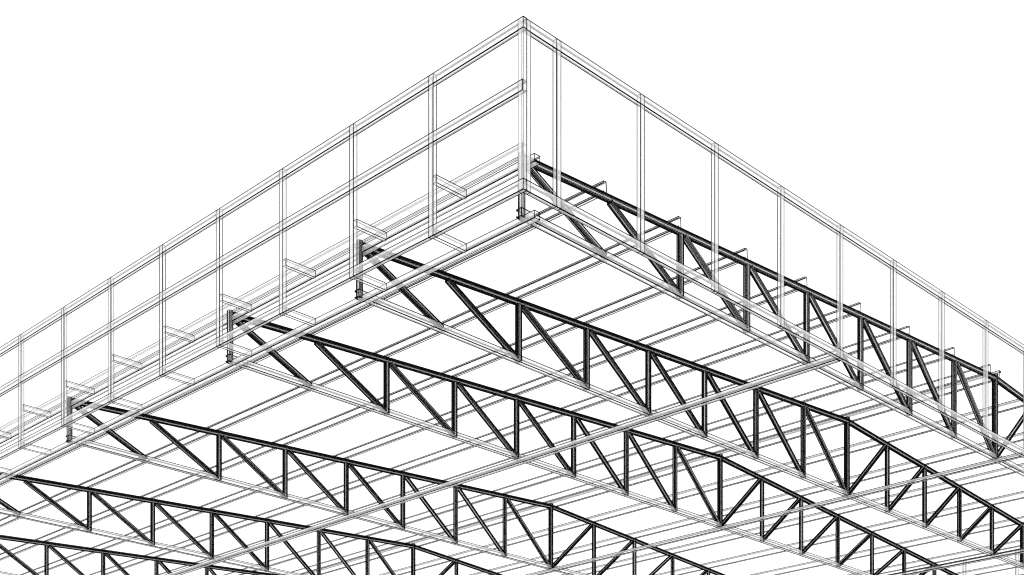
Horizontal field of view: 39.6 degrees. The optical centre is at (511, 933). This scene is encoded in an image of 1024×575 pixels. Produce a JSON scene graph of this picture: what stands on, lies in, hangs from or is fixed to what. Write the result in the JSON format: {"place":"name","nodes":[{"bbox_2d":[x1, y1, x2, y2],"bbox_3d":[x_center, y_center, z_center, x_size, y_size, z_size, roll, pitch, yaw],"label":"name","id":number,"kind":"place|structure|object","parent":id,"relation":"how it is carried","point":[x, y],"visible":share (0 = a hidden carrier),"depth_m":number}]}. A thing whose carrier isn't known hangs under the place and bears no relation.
{"place":"outdoors","nodes":[
{"label":"outdoors","id":0,"kind":"place"},
{"bbox_2d":[0,0,1023,574],"label":"sky","id":1,"kind":"structure","parent":0,"point":[125,124]},
{"bbox_2d":[516,152,1023,476],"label":"roof truss","id":2,"kind":"object","parent":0,"point":[686,238],"visible":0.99,"depth_m":16.37},
{"bbox_2d":[0,210,539,482],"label":"roof beam","id":3,"kind":"structure","parent":2,"relation":"attached to","point":[317,323],"depth_m":15.85},
{"bbox_2d":[0,153,539,446],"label":"roof beam","id":4,"kind":"structure","parent":2,"relation":"attached to","point":[331,267],"depth_m":15.83},
{"bbox_2d":[0,16,526,474],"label":"parapet frame","id":5,"kind":"object","parent":4,"relation":"on","point":[285,307],"visible":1,"depth_m":15.35},
{"bbox_2d":[89,302,860,574],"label":"purlin","id":6,"kind":"object","parent":2,"relation":"on","point":[653,383],"visible":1,"depth_m":21.82},
{"bbox_2d":[165,353,839,574],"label":"roof beam","id":7,"kind":"structure","parent":2,"relation":"attached to","point":[481,476],"depth_m":19.81},
{"bbox_2d":[224,347,954,574],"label":"purlin","id":8,"kind":"object","parent":2,"relation":"on","point":[739,421],"visible":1,"depth_m":23.52},
{"bbox_2d":[379,399,1022,574],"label":"purlin","id":9,"kind":"object","parent":2,"relation":"on","point":[839,449],"visible":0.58,"depth_m":24.97},
{"bbox_2d":[523,19,1023,457],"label":"parapet frame","id":10,"kind":"object","parent":2,"relation":"on","point":[640,252],"visible":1,"depth_m":15.04},
{"bbox_2d":[526,452,1022,574],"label":"roof beam","id":11,"kind":"structure","parent":2,"relation":"attached to","point":[786,511],"depth_m":22.53},
{"bbox_2d":[0,535,277,574],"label":"roof truss","id":12,"kind":"object","parent":11,"relation":"on","point":[158,561],"visible":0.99,"depth_m":28.18},
{"bbox_2d":[0,472,502,574],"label":"roof truss","id":13,"kind":"object","parent":11,"relation":"on","point":[96,493],"visible":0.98,"depth_m":25.48},
{"bbox_2d":[65,396,724,574],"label":"roof truss","id":14,"kind":"object","parent":11,"relation":"on","point":[224,436],"visible":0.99,"depth_m":23.07},
{"bbox_2d":[0,142,525,437],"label":"purlin","id":15,"kind":"object","parent":14,"relation":"on","point":[30,420],"visible":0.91,"depth_m":15.86},
{"bbox_2d":[225,310,958,574],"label":"roof truss","id":16,"kind":"object","parent":11,"relation":"on","point":[389,363],"visible":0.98,"depth_m":20.86},
{"bbox_2d":[0,180,606,486],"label":"purlin","id":17,"kind":"object","parent":16,"relation":"on","point":[459,261],"visible":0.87,"depth_m":17.07},
{"bbox_2d":[304,370,1000,574],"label":"purlin","id":18,"kind":"object","parent":16,"relation":"on","point":[941,395],"visible":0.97,"depth_m":24.48},
{"bbox_2d":[354,239,1023,569],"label":"roof truss","id":19,"kind":"object","parent":11,"relation":"on","point":[525,308],"visible":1,"depth_m":19.03},
{"bbox_2d":[0,216,680,526],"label":"purlin","id":20,"kind":"object","parent":19,"relation":"on","point":[447,320],"visible":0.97,"depth_m":18.56},
{"bbox_2d":[0,248,747,560],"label":"purlin","id":21,"kind":"object","parent":19,"relation":"on","point":[487,354],"visible":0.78,"depth_m":19.92},
{"bbox_2d":[20,276,806,574],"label":"purlin","id":22,"kind":"object","parent":19,"relation":"on","point":[562,369],"visible":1,"depth_m":20.89},
{"bbox_2d":[159,326,909,574],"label":"purlin","id":23,"kind":"object","parent":19,"relation":"on","point":[881,343],"visible":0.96,"depth_m":22.29},
{"bbox_2d":[285,364,990,574],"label":"purlin","id":24,"kind":"object","parent":19,"relation":"on","point":[774,435],"visible":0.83,"depth_m":24.23},
{"bbox_2d":[470,432,1022,574],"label":"purlin","id":25,"kind":"object","parent":19,"relation":"on","point":[851,477],"visible":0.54,"depth_m":25.80},
{"bbox_2d":[561,463,1023,574],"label":"purlin","id":26,"kind":"object","parent":19,"relation":"on","point":[910,491],"visible":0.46,"depth_m":26.48},
{"bbox_2d":[655,491,1023,574],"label":"purlin","id":27,"kind":"object","parent":19,"relation":"on","point":[928,513],"depth_m":27.28},
{"bbox_2d":[750,516,1023,574],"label":"purlin","id":28,"kind":"object","parent":19,"relation":"on","point":[965,529],"depth_m":28.05},
{"bbox_2d":[848,540,1019,574],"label":"purlin","id":29,"kind":"object","parent":19,"relation":"on","point":[942,556],"depth_m":28.48},
{"bbox_2d":[947,561,1019,574],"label":"purlin","id":30,"kind":"object","parent":19,"relation":"on","point":[989,567],"depth_m":29.10},
{"bbox_2d":[888,548,1023,574],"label":"roof beam","id":31,"kind":"structure","parent":2,"relation":"attached to","point":[979,560],"depth_m":25.61},
{"bbox_3d":[6.257,-7.224,34.204,20.918,0.077,0.081,0,0,45],"label":"roof beam","id":32,"kind":"object","parent":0,"visible":0},
{"bbox_2d":[909,549,1023,574],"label":"parapet frame","id":33,"kind":"object","parent":32,"relation":"on","point":[975,561],"visible":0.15,"depth_m":31.17}
]}

